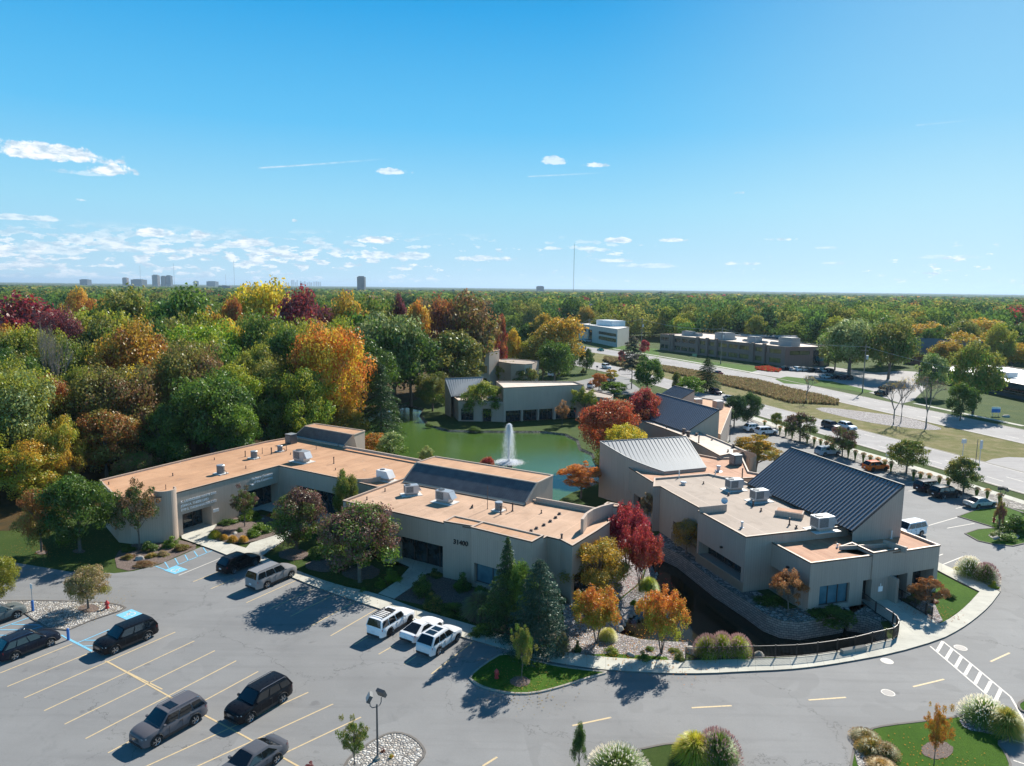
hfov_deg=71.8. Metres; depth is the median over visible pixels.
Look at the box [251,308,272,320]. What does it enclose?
broadleaf tree
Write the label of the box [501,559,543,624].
broadleaf tree
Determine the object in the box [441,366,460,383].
broadleaf tree
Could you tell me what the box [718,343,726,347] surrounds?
window
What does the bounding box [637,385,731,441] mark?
office building
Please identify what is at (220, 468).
condenser
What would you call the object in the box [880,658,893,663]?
manhole cover
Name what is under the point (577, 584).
window
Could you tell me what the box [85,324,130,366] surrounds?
broadleaf tree
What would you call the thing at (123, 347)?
broadleaf tree
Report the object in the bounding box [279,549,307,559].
mulch ring
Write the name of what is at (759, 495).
rooftop unit
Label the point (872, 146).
sky
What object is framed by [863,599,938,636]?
bridge walk
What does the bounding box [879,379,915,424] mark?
broadleaf tree
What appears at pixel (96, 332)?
broadleaf tree
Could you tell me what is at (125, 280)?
office tower
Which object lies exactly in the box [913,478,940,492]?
parked car
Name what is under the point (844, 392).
road kerb
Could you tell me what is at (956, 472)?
broadleaf tree
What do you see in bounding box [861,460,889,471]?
parked car
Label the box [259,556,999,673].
sidewalk
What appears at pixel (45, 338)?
broadleaf tree
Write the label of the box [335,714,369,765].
broadleaf tree
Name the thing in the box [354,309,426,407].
broadleaf tree
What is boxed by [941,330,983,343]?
broadleaf tree
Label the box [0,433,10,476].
broadleaf tree
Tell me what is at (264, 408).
broadleaf tree
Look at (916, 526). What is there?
parked car
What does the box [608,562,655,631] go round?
canal bank
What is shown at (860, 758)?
pebble bed
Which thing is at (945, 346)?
broadleaf tree
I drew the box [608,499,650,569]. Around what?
broadleaf tree
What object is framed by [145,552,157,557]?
shrub
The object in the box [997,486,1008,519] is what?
lamp post
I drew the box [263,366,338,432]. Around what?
broadleaf tree
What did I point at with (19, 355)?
broadleaf tree
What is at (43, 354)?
broadleaf tree
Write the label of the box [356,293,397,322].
broadleaf tree
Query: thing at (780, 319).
woods
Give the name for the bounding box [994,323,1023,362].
broadleaf tree
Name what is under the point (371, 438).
broadleaf tree
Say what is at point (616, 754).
tussock plant
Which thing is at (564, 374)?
shrub
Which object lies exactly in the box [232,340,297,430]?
broadleaf tree
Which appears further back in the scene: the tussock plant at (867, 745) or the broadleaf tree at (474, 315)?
the broadleaf tree at (474, 315)
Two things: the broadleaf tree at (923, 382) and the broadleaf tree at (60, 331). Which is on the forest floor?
the broadleaf tree at (60, 331)
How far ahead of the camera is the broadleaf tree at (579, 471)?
102.58 m
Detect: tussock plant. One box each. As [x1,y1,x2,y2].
[207,530,221,539]
[219,534,227,540]
[227,535,238,543]
[237,535,248,543]
[586,739,651,765]
[598,627,617,642]
[638,576,659,594]
[670,730,716,765]
[690,632,720,661]
[700,725,743,765]
[712,631,735,659]
[729,632,754,659]
[848,726,880,741]
[853,450,857,459]
[853,735,889,757]
[861,452,866,462]
[863,754,897,765]
[873,740,902,762]
[888,461,893,471]
[911,469,916,480]
[917,471,923,478]
[936,475,942,482]
[953,555,982,580]
[955,692,1004,733]
[972,561,1001,584]
[973,487,980,495]
[984,488,991,498]
[987,706,1023,744]
[996,493,1003,504]
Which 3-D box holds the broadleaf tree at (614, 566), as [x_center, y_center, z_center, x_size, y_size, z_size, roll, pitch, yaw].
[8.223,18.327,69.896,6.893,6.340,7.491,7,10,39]
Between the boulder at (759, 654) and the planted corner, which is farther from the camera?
the planted corner
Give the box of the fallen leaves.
[11,535,975,765]
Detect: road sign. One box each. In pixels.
[961,439,966,455]
[979,440,982,462]
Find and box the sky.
[0,0,1023,293]
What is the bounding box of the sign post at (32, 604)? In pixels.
[30,584,33,610]
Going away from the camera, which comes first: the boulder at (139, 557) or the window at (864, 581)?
the window at (864, 581)
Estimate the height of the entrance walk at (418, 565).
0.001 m
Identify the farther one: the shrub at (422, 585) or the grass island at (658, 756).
the shrub at (422, 585)
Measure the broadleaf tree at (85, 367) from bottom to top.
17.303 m
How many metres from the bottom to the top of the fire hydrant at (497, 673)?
0.810 m
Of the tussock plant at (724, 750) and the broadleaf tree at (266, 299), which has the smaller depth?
the tussock plant at (724, 750)
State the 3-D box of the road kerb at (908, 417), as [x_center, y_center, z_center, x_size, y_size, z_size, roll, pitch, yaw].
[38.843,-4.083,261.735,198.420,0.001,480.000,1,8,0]
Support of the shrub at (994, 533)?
on the pebble bed
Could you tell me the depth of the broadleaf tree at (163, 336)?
143.99 m
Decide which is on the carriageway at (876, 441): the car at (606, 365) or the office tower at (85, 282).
the car at (606, 365)
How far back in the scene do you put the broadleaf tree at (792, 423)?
143.68 m
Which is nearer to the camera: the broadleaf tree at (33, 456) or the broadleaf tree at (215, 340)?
the broadleaf tree at (33, 456)
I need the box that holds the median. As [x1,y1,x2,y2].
[431,331,1023,461]
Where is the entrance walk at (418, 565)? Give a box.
[395,557,442,572]
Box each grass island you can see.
[472,654,601,691]
[632,744,736,765]
[852,716,1008,765]
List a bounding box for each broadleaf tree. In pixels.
[0,290,69,330]
[0,322,21,334]
[0,322,47,360]
[0,347,45,376]
[0,354,49,466]
[0,366,61,481]
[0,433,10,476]
[0,439,63,500]
[0,554,21,598]
[9,350,27,365]
[9,487,61,551]
[19,373,76,474]
[27,334,88,379]
[32,304,89,359]
[33,414,88,480]
[33,471,121,550]
[37,321,55,375]
[37,325,60,376]
[44,337,73,379]
[48,327,72,363]
[53,366,124,457]
[54,364,101,447]
[56,358,163,460]
[59,285,97,313]
[62,563,111,608]
[63,309,96,350]
[67,405,146,477]
[69,312,117,366]
[75,306,92,316]
[83,314,168,444]
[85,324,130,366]
[86,282,155,322]
[87,306,107,325]
[92,308,142,348]
[108,451,162,476]
[109,477,160,549]
[113,363,156,453]
[130,332,173,432]
[136,308,155,324]
[136,400,188,463]
[138,311,193,340]
[139,318,167,342]
[143,282,220,326]
[146,334,224,452]
[153,441,191,466]
[159,344,204,438]
[162,367,256,452]
[165,316,244,354]
[186,361,265,435]
[187,320,205,337]
[188,307,216,329]
[198,331,231,354]
[202,305,227,324]
[205,337,245,367]
[209,403,262,451]
[213,312,250,330]
[215,318,243,355]
[218,274,290,319]
[220,295,242,323]
[229,483,258,526]
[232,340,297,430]
[236,307,287,354]
[246,357,296,428]
[247,396,292,442]
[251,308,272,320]
[256,315,309,372]
[260,283,333,328]
[261,325,312,430]
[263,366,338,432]
[266,486,326,549]
[286,314,379,424]
[308,316,339,339]
[310,499,401,582]
[314,398,357,427]
[320,288,371,326]
[327,315,358,337]
[330,328,371,354]
[332,468,358,513]
[335,410,370,432]
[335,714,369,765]
[341,335,403,416]
[343,306,378,394]
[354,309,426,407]
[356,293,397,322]
[365,432,386,450]
[374,431,408,454]
[378,329,442,406]
[390,291,406,385]
[392,315,405,394]
[404,299,430,387]
[414,371,448,410]
[417,445,434,459]
[424,361,448,376]
[427,292,468,384]
[430,328,485,377]
[441,288,504,372]
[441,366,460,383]
[456,367,484,380]
[459,380,501,420]
[480,457,494,464]
[494,326,528,358]
[495,313,507,358]
[495,361,513,380]
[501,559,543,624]
[505,328,522,358]
[510,623,538,678]
[512,368,539,380]
[516,335,539,360]
[518,323,535,348]
[521,313,536,326]
[527,313,588,375]
[528,312,557,339]
[536,339,576,380]
[539,356,551,379]
[555,400,569,422]
[556,461,601,498]
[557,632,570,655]
[559,536,632,597]
[563,353,579,375]
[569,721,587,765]
[570,386,597,409]
[570,584,621,642]
[575,307,593,326]
[577,348,594,372]
[577,397,641,450]
[589,373,608,387]
[590,317,613,323]
[591,422,647,464]
[593,314,616,320]
[600,381,628,394]
[604,311,619,319]
[605,369,618,380]
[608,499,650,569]
[616,523,664,591]
[618,349,625,360]
[627,386,661,420]
[634,354,664,388]
[634,584,691,653]
[638,492,652,518]
[639,340,649,354]
[655,306,670,333]
[671,370,681,385]
[672,518,697,553]
[673,316,692,332]
[676,376,705,394]
[678,310,701,330]
[733,434,783,472]
[738,311,757,333]
[744,315,767,334]
[769,568,809,612]
[770,412,781,425]
[779,412,817,441]
[803,375,819,399]
[814,317,881,374]
[818,315,843,340]
[818,343,846,369]
[824,426,858,455]
[832,339,869,371]
[863,318,923,378]
[866,313,912,367]
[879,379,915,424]
[886,439,931,473]
[893,377,917,421]
[895,315,912,326]
[906,576,951,611]
[911,316,925,323]
[911,321,952,338]
[912,351,950,396]
[913,376,946,427]
[919,325,946,339]
[924,701,955,763]
[926,340,962,360]
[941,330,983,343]
[944,319,985,339]
[944,455,984,492]
[945,382,981,420]
[946,337,1010,412]
[964,317,1010,331]
[978,331,993,351]
[983,321,1019,365]
[992,341,1023,366]
[993,499,1007,527]
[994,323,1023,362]
[1015,335,1023,356]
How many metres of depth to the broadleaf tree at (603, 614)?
60.10 m
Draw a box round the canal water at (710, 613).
[620,559,876,656]
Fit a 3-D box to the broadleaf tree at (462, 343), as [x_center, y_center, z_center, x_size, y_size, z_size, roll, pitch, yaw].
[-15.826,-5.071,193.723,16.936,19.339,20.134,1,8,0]
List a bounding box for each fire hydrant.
[104,600,109,608]
[494,669,499,678]
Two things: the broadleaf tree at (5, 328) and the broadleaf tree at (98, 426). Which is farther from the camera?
the broadleaf tree at (5, 328)
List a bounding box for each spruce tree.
[359,362,406,435]
[476,537,530,644]
[496,558,576,667]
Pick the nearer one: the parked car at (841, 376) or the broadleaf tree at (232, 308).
the broadleaf tree at (232, 308)
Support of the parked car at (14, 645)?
on the parking lot at (448, 713)
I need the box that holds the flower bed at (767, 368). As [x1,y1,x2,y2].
[755,365,780,371]
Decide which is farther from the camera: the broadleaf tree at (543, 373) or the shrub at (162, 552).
the broadleaf tree at (543, 373)
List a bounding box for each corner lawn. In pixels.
[960,507,1023,530]
[966,528,1023,544]
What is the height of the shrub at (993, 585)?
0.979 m
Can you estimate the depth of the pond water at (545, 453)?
137.78 m
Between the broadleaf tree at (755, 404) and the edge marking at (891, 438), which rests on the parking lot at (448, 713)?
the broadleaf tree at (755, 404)
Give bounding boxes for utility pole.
[720,327,723,363]
[861,344,868,392]
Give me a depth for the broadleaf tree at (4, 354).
123.40 m
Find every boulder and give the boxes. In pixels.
[135,555,143,560]
[617,625,623,631]
[626,651,634,656]
[683,646,695,654]
[752,651,764,658]
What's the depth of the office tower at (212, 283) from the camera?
5946.71 m
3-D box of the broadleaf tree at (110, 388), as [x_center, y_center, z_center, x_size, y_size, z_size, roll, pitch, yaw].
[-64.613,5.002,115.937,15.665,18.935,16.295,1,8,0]
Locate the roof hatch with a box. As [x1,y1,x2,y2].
[775,507,803,519]
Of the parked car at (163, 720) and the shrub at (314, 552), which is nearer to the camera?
the parked car at (163, 720)
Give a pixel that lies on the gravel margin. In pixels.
(863, 609)
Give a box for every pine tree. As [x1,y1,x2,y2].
[618,335,641,388]
[696,358,724,393]
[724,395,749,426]
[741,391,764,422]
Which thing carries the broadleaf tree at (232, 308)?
on the forest floor
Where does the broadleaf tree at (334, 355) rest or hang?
on the forest floor
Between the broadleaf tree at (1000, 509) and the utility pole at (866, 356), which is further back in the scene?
the utility pole at (866, 356)
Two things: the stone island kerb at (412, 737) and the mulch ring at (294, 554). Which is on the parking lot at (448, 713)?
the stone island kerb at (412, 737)
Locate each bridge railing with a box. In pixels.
[861,591,893,622]
[898,589,933,617]
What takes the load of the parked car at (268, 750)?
on the parking lot at (448, 713)
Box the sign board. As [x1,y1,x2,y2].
[991,407,1000,415]
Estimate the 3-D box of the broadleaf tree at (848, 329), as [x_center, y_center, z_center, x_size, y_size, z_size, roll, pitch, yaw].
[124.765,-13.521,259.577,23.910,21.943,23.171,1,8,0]
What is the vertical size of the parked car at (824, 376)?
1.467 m
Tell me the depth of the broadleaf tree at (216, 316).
178.25 m
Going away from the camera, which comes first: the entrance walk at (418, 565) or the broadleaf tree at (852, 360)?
the entrance walk at (418, 565)
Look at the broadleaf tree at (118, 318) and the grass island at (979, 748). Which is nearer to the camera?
the grass island at (979, 748)
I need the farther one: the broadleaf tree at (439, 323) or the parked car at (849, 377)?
the parked car at (849, 377)
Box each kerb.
[0,600,125,630]
[343,731,425,765]
[469,653,606,694]
[575,365,1023,493]
[592,742,739,765]
[593,347,1023,429]
[593,352,1023,443]
[597,362,1022,471]
[749,419,1022,512]
[849,714,1011,765]
[957,507,1021,527]
[964,528,1023,546]
[977,568,1001,591]
[1017,699,1023,712]
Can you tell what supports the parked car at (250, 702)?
on the parking lot at (448, 713)
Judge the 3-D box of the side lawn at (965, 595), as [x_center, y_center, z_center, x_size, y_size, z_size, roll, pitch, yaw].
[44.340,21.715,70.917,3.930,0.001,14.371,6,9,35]
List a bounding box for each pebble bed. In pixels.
[563,540,687,659]
[816,407,940,429]
[855,747,893,765]
[903,595,941,621]
[960,715,1003,736]
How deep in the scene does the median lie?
155.18 m
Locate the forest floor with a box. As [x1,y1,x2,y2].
[0,322,469,530]
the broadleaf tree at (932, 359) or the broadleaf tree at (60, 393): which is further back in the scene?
the broadleaf tree at (932, 359)
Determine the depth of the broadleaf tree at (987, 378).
178.46 m
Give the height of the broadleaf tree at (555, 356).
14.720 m
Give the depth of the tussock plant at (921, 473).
113.86 m
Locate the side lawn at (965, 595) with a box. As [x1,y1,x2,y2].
[932,572,977,622]
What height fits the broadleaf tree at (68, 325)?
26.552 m
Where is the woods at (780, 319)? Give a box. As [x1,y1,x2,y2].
[0,290,1023,345]
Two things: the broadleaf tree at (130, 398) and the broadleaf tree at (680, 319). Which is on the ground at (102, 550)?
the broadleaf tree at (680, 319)
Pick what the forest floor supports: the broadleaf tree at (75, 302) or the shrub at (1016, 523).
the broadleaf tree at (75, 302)
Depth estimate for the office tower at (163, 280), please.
4954.27 m
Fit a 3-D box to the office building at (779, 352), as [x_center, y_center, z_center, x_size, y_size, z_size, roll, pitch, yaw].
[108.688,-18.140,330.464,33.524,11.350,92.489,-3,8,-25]
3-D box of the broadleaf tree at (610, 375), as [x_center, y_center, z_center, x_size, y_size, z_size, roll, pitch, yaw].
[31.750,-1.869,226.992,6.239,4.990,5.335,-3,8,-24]
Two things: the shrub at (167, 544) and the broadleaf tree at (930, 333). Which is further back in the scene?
the broadleaf tree at (930, 333)
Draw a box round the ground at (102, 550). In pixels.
[0,326,1023,659]
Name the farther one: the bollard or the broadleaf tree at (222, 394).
the broadleaf tree at (222, 394)
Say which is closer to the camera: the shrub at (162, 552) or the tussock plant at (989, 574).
the tussock plant at (989, 574)
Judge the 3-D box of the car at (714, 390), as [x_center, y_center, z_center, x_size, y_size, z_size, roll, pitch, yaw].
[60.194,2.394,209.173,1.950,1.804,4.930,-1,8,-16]
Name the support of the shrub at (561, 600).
on the pebble bed at (588, 635)
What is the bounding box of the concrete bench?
[840,644,866,654]
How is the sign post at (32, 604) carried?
on the stone island at (44, 616)
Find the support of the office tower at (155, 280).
on the ground at (102, 550)
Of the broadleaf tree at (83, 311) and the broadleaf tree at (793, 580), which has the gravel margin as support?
the broadleaf tree at (793, 580)
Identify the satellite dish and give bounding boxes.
[721,497,727,503]
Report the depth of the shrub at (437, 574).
74.73 m
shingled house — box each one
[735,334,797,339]
[904,337,985,365]
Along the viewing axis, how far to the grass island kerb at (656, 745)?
47.39 m
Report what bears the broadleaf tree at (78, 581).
on the stone island at (44, 616)
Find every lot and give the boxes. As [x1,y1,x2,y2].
[0,419,1023,765]
[575,376,639,394]
[750,366,924,402]
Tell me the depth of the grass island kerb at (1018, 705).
52.64 m
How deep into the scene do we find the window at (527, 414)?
164.51 m
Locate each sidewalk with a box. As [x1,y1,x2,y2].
[243,518,323,556]
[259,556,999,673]
[378,567,426,599]
[616,349,759,373]
[751,417,1023,503]
[914,403,1023,425]
[938,562,998,591]
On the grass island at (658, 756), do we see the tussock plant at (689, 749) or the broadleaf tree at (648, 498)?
the tussock plant at (689, 749)
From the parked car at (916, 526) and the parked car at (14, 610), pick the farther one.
the parked car at (916, 526)
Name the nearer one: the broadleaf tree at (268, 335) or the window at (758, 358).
the broadleaf tree at (268, 335)
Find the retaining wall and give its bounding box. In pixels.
[649,535,887,640]
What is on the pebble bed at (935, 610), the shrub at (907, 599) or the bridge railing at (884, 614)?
the shrub at (907, 599)
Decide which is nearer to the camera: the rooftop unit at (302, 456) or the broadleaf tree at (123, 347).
the rooftop unit at (302, 456)
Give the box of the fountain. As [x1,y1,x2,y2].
[494,423,523,466]
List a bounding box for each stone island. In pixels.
[0,601,123,628]
[346,733,422,765]
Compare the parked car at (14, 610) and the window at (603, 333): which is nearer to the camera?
the parked car at (14, 610)
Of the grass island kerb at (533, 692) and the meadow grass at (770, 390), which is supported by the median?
the meadow grass at (770, 390)
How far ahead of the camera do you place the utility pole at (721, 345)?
292.81 m
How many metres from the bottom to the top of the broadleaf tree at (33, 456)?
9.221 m
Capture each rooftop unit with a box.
[289,449,315,463]
[376,468,396,482]
[400,483,421,496]
[430,488,458,505]
[720,477,747,492]
[744,488,773,503]
[802,513,841,533]
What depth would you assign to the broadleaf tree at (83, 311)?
201.75 m
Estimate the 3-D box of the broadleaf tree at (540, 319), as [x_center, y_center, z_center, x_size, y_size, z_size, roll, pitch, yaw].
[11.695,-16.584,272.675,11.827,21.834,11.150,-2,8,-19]
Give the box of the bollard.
[66,628,69,639]
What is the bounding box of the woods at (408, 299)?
[0,286,1023,311]
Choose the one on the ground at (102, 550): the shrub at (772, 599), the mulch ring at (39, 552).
the mulch ring at (39, 552)
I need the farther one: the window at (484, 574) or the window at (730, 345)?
the window at (730, 345)
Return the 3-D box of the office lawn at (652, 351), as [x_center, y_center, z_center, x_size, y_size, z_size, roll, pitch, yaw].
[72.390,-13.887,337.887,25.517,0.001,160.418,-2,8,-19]
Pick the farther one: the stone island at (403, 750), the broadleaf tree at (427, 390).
the broadleaf tree at (427, 390)
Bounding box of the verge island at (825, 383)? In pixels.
[776,377,873,392]
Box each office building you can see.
[99,423,618,603]
[445,377,612,421]
[460,349,538,385]
[579,320,628,346]
[598,418,758,523]
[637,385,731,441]
[652,447,940,612]
[660,331,829,365]
[918,366,1023,399]
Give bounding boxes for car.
[0,602,26,621]
[0,628,60,661]
[93,614,158,654]
[129,690,207,748]
[216,551,260,573]
[222,733,288,765]
[224,671,292,724]
[244,561,296,589]
[366,606,414,637]
[399,616,442,642]
[415,624,461,656]
[587,382,593,387]
[601,363,610,368]
[708,387,721,394]
[743,422,759,431]
[754,425,777,434]
[779,366,788,369]
[794,366,801,370]
[807,367,814,371]
[814,445,840,456]
[819,374,830,378]
[821,419,841,429]
[826,368,833,372]
[829,374,837,378]
[837,374,846,379]
[838,420,856,430]
[846,375,853,379]
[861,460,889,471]
[874,389,888,395]
[878,384,892,390]
[901,517,927,536]
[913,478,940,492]
[929,484,962,498]
[963,496,997,508]
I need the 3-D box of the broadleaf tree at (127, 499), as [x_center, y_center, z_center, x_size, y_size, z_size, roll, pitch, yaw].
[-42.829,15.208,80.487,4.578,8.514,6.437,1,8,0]
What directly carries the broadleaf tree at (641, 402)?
on the ground at (102, 550)
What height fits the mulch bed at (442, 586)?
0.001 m
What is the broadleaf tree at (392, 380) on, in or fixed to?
on the forest floor
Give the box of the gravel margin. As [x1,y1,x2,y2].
[657,532,886,621]
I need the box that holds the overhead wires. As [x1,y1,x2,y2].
[592,319,1020,381]
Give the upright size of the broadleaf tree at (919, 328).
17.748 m
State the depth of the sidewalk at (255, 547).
83.05 m
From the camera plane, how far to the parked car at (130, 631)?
59.51 m
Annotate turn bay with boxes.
[949,457,1023,483]
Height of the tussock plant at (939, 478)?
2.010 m
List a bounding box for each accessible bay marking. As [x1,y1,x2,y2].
[116,609,141,619]
[165,566,187,573]
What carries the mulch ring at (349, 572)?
on the ground at (102, 550)
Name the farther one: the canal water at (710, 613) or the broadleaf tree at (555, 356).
the broadleaf tree at (555, 356)
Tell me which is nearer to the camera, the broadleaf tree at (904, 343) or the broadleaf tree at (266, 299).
the broadleaf tree at (266, 299)
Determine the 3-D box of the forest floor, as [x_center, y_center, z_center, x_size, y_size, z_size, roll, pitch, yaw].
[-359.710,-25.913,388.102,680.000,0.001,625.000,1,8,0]
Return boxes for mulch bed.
[115,539,195,570]
[212,515,279,542]
[397,575,565,650]
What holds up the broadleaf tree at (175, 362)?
on the forest floor
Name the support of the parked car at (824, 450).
on the parking lot at (448, 713)
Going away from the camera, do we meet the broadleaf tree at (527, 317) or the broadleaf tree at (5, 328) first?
the broadleaf tree at (5, 328)
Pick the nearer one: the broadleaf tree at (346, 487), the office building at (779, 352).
the broadleaf tree at (346, 487)
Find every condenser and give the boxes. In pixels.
[213,464,228,475]
[248,450,260,459]
[275,445,285,451]
[285,433,296,443]
[491,501,506,512]
[729,453,742,465]
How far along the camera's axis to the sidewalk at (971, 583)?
75.64 m
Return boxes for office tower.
[79,279,91,284]
[122,277,128,285]
[131,279,146,285]
[152,275,159,285]
[161,276,165,285]
[166,275,172,285]
[206,281,218,286]
[357,276,365,289]
[536,286,543,290]
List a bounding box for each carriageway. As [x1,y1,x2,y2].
[432,338,1023,492]
[443,331,1023,442]
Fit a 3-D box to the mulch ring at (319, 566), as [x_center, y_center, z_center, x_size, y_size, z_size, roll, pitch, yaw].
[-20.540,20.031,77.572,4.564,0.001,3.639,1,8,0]
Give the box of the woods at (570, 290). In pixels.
[0,282,1023,297]
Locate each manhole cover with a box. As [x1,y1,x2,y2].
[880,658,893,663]
[881,689,894,695]
[954,645,967,650]
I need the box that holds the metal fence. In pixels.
[685,613,899,659]
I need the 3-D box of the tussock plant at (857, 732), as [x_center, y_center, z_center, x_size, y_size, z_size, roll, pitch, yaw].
[24.269,24.172,48.535,2.297,0.622,2.312,7,10,40]
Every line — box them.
[0,547,212,650]
[106,661,298,765]
[180,482,974,574]
[482,652,1009,765]
[930,642,1023,719]
[936,641,1002,700]
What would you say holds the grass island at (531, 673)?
on the parking lot at (448, 713)
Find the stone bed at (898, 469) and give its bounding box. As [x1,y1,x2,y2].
[751,419,1023,509]
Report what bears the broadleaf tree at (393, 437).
on the ground at (102, 550)
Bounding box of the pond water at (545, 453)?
[347,406,598,500]
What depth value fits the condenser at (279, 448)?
107.32 m
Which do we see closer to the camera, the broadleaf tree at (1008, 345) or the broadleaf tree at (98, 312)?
the broadleaf tree at (98, 312)
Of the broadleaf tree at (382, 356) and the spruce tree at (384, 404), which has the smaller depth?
the spruce tree at (384, 404)
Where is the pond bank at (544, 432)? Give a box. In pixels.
[347,405,597,500]
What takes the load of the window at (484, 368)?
in the office building at (491, 362)
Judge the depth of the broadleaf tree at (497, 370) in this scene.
215.81 m
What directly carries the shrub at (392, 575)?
on the ground at (102, 550)
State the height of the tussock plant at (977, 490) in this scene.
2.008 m
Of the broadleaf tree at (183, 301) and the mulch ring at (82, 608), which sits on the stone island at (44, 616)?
the mulch ring at (82, 608)
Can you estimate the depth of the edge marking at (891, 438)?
143.66 m
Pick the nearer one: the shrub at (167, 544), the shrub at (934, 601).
the shrub at (934, 601)
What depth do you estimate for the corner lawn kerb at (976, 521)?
96.80 m
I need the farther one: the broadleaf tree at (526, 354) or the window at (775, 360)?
the window at (775, 360)
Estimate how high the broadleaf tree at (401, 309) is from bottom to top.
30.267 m
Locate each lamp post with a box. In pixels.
[366,688,386,760]
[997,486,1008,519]
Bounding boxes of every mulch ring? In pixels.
[36,550,46,553]
[73,549,84,552]
[78,604,98,612]
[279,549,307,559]
[305,559,342,571]
[342,564,379,579]
[510,676,529,686]
[922,742,952,758]
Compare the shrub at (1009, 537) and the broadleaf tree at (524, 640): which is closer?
the broadleaf tree at (524, 640)
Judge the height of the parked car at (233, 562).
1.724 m
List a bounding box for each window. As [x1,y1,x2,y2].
[182,509,202,528]
[239,485,270,511]
[298,486,335,514]
[402,537,442,566]
[461,409,473,419]
[476,564,521,588]
[477,366,486,372]
[483,409,490,420]
[506,410,519,420]
[523,409,535,419]
[539,409,551,419]
[556,407,575,418]
[574,565,589,595]
[589,329,591,341]
[599,331,615,336]
[599,336,615,341]
[638,496,650,511]
[708,547,740,572]
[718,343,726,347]
[718,351,725,355]
[728,352,736,357]
[729,344,737,348]
[739,354,748,358]
[740,345,748,349]
[755,356,761,360]
[769,348,780,353]
[769,357,780,362]
[790,351,809,354]
[813,350,819,364]
[819,583,847,604]
[862,580,865,598]
[912,571,920,584]
[922,370,1023,395]
[944,374,1023,396]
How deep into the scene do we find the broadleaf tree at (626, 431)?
112.66 m
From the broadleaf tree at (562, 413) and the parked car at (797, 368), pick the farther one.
the parked car at (797, 368)
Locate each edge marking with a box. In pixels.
[598,348,1019,429]
[600,363,1018,471]
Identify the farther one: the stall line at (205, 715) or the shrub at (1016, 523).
the shrub at (1016, 523)
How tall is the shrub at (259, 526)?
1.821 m
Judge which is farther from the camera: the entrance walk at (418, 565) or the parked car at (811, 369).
the parked car at (811, 369)
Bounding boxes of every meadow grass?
[603,355,631,366]
[662,364,839,404]
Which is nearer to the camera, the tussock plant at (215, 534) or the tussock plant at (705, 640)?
the tussock plant at (705, 640)
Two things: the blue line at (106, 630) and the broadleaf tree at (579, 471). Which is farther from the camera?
the broadleaf tree at (579, 471)
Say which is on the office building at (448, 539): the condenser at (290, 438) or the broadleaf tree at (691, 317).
the condenser at (290, 438)
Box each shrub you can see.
[120,544,137,552]
[120,553,135,560]
[133,559,156,567]
[141,541,158,552]
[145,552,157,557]
[158,550,170,557]
[161,535,178,548]
[172,544,193,551]
[217,519,239,525]
[238,510,263,521]
[246,528,262,537]
[251,522,270,533]
[308,542,331,561]
[328,554,356,573]
[359,586,370,591]
[374,577,386,588]
[384,567,403,583]
[410,572,434,598]
[422,592,442,611]
[429,568,442,578]
[438,602,465,618]
[452,572,472,593]
[459,590,496,623]
[467,426,484,431]
[468,622,495,638]
[473,585,488,593]
[554,593,566,604]
[557,371,571,375]
[573,640,581,652]
[603,645,618,655]
[629,598,636,605]
[636,650,651,661]
[645,646,654,651]
[668,647,679,652]
[673,648,686,662]
[751,594,782,607]
[806,603,860,628]
[903,594,919,604]
[929,599,939,603]
[940,593,956,599]
[988,581,999,588]
[989,530,1001,535]
[992,512,1023,536]
[992,532,1017,542]
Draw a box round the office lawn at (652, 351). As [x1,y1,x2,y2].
[592,343,757,371]
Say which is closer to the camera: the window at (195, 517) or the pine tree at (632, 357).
the window at (195, 517)
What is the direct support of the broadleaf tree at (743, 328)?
on the ground at (102, 550)
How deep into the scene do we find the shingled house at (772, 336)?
368.13 m
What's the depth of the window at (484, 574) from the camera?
72.19 m
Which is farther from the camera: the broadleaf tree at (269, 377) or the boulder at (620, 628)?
the broadleaf tree at (269, 377)
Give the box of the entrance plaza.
[182,502,330,554]
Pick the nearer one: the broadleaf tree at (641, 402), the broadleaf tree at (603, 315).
the broadleaf tree at (641, 402)
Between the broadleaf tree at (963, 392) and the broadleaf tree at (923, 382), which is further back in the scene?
the broadleaf tree at (963, 392)
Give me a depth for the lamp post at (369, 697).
45.54 m
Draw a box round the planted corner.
[979,567,999,589]

